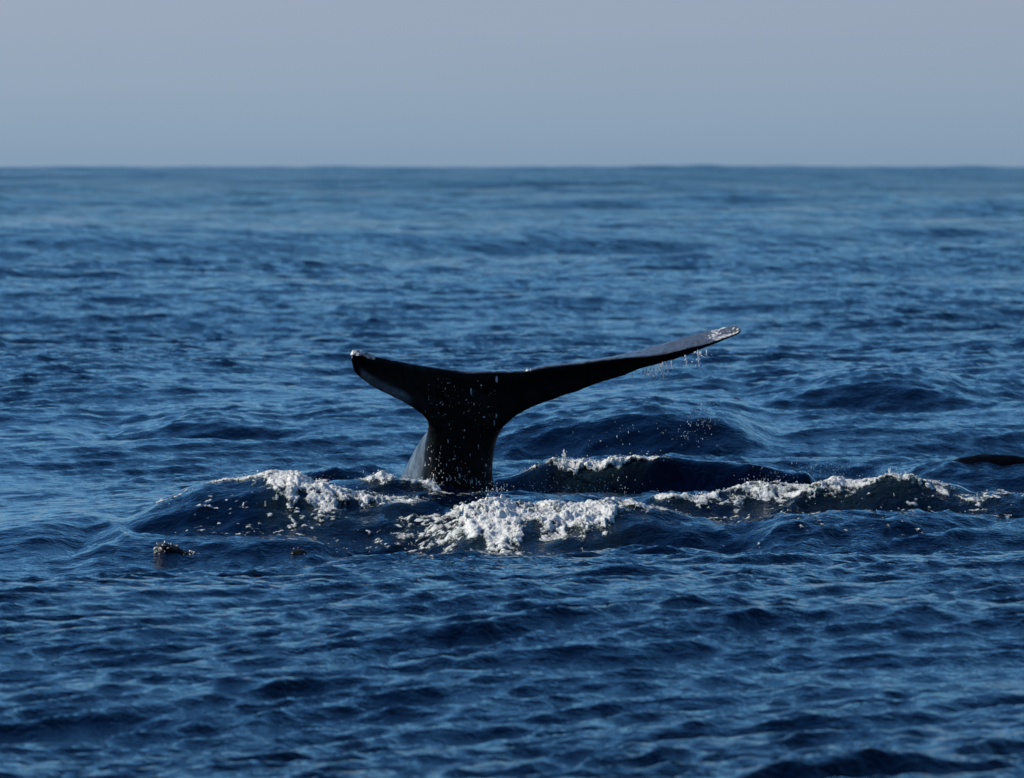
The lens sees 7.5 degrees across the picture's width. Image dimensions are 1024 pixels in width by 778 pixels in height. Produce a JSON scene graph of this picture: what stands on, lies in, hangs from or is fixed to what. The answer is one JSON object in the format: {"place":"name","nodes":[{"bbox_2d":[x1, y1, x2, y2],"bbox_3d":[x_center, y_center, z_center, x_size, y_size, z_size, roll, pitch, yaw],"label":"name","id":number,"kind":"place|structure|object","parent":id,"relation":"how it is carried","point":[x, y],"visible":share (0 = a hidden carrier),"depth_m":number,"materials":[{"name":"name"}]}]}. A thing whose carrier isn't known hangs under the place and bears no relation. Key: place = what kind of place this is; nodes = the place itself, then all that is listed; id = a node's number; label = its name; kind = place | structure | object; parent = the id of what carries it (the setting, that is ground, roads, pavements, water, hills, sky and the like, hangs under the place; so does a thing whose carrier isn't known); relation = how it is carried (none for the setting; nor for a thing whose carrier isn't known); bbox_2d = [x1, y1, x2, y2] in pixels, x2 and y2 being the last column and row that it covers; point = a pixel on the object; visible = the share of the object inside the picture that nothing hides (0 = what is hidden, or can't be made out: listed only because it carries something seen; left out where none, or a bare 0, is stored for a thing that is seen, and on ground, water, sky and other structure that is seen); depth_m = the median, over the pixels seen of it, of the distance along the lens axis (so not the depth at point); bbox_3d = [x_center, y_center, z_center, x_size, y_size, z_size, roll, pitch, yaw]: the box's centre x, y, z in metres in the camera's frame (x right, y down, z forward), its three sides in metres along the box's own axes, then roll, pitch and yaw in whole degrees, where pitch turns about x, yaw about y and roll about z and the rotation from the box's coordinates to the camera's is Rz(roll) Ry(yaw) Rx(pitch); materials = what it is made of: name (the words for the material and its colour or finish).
{"place":"outdoors","nodes":[
{"label":"outdoors","id":0,"kind":"place"},
{"bbox_2d":[0,165,1023,777],"bbox_3d":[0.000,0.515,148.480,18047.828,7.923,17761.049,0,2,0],"label":"water","id":1,"kind":"structure","parent":0,"point":[168,333],"depth_m":64.38,"materials":[{"name":"blue liquid"}]},
{"bbox_2d":[153,541,198,554],"bbox_3d":[-2.353,1.161,55.099,0.390,0.192,0.222,0,2,0],"label":"crusted hump","id":2,"kind":"object","parent":1,"relation":"on","point":[163,547],"visible":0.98,"depth_m":55.05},
{"bbox_2d":[290,547,307,553],"bbox_3d":[-1.487,1.171,55.228,0.188,0.115,0.122,0,2,0],"label":"dark hump","id":3,"kind":"object","parent":1,"relation":"on","point":[297,551],"visible":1,"depth_m":55.19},
{"bbox_2d":[194,469,429,526],"bbox_3d":[-1.459,0.813,57.562,1.762,0.413,1.439,0,2,0],"label":"foam crest","id":4,"kind":"object","parent":1,"relation":"on","point":[292,478],"visible":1,"depth_m":57.62,"materials":[{"name":"white liquid"}]},
{"bbox_2d":[201,470,426,513],"bbox_3d":[-1.440,0.749,57.612,1.717,0.342,1.091,0,2,0],"label":"froth","id":5,"kind":"object","parent":4,"relation":"on","point":[323,487],"visible":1,"depth_m":57.77,"materials":[{"name":"white liquid"}]},
{"bbox_2d":[318,470,441,491],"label":"foam peak","id":6,"kind":"structure","parent":1,"relation":"on","point":[383,474],"depth_m":59.16,"materials":[{"name":"white liquid"}]},
{"bbox_2d":[316,470,441,491],"bbox_3d":[-1.035,0.689,59.145,1.008,0.172,0.339,0,2,0],"label":"froth","id":7,"kind":"object","parent":6,"relation":"on","point":[395,479],"visible":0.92,"depth_m":59.18,"materials":[{"name":"white liquid"}]},
{"bbox_2d":[350,326,740,491],"bbox_3d":[0.257,0.587,60.277,3.045,2.114,2.282,0,2,0],"label":"whale","id":8,"kind":"object","parent":1,"relation":"on","point":[468,415],"visible":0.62,"depth_m":60.02},
{"bbox_2d":[397,494,721,551],"bbox_3d":[0.354,1.003,56.359,2.385,0.472,1.570,0,2,0],"label":"froth","id":9,"kind":"object","parent":1,"relation":"on","point":[528,514],"visible":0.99,"depth_m":56.54,"materials":[{"name":"white liquid"}]},
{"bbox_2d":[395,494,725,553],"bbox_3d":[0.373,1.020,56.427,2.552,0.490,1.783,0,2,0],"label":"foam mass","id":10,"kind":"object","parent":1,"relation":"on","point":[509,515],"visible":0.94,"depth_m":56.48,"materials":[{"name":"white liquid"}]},
{"bbox_2d":[126,474,1022,558],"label":"foam flecks","id":11,"kind":"object","parent":1,"relation":"on","point":[508,553],"visible":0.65,"depth_m":57.01,"materials":[{"name":"white liquid"}]},
{"bbox_2d":[522,450,662,470],"bbox_3d":[0.628,0.568,60.894,1.181,0.185,0.253,0,2,0],"label":"froth","id":12,"kind":"object","parent":1,"relation":"on","point":[589,461],"visible":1,"depth_m":60.90,"materials":[{"name":"white liquid"}]},
{"bbox_2d":[522,455,672,474],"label":"foam ridge","id":13,"kind":"structure","parent":1,"relation":"on","point":[591,464],"depth_m":60.84,"materials":[{"name":"white liquid"}]},
{"bbox_2d":[660,469,1003,503],"bbox_3d":[2.516,0.742,58.252,2.939,0.294,0.583,0,2,0],"label":"froth","id":14,"kind":"object","parent":1,"relation":"on","point":[808,486],"visible":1,"depth_m":58.32,"materials":[{"name":"white liquid"}]},
{"bbox_2d":[650,472,1022,511],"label":"foam wave","id":15,"kind":"object","parent":1,"relation":"on","point":[762,492],"visible":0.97,"depth_m":58.24,"materials":[{"name":"white liquid"}]},
{"bbox_2d":[949,453,1023,464],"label":"surfacing whale","id":16,"kind":"object","parent":1,"relation":"on","point":[1004,459],"visible":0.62,"depth_m":65.02},
{"bbox_2d":[0,0,1023,166],"label":"sky","id":17,"kind":"structure","parent":0,"point":[84,83],"materials":[{"name":"blue"}]},
{"bbox_2d":[433,350,906,494],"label":"water drops","id":18,"kind":"object","parent":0,"point":[563,463],"visible":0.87,"depth_m":60.50,"materials":[{"name":"white liquid"}]}
]}

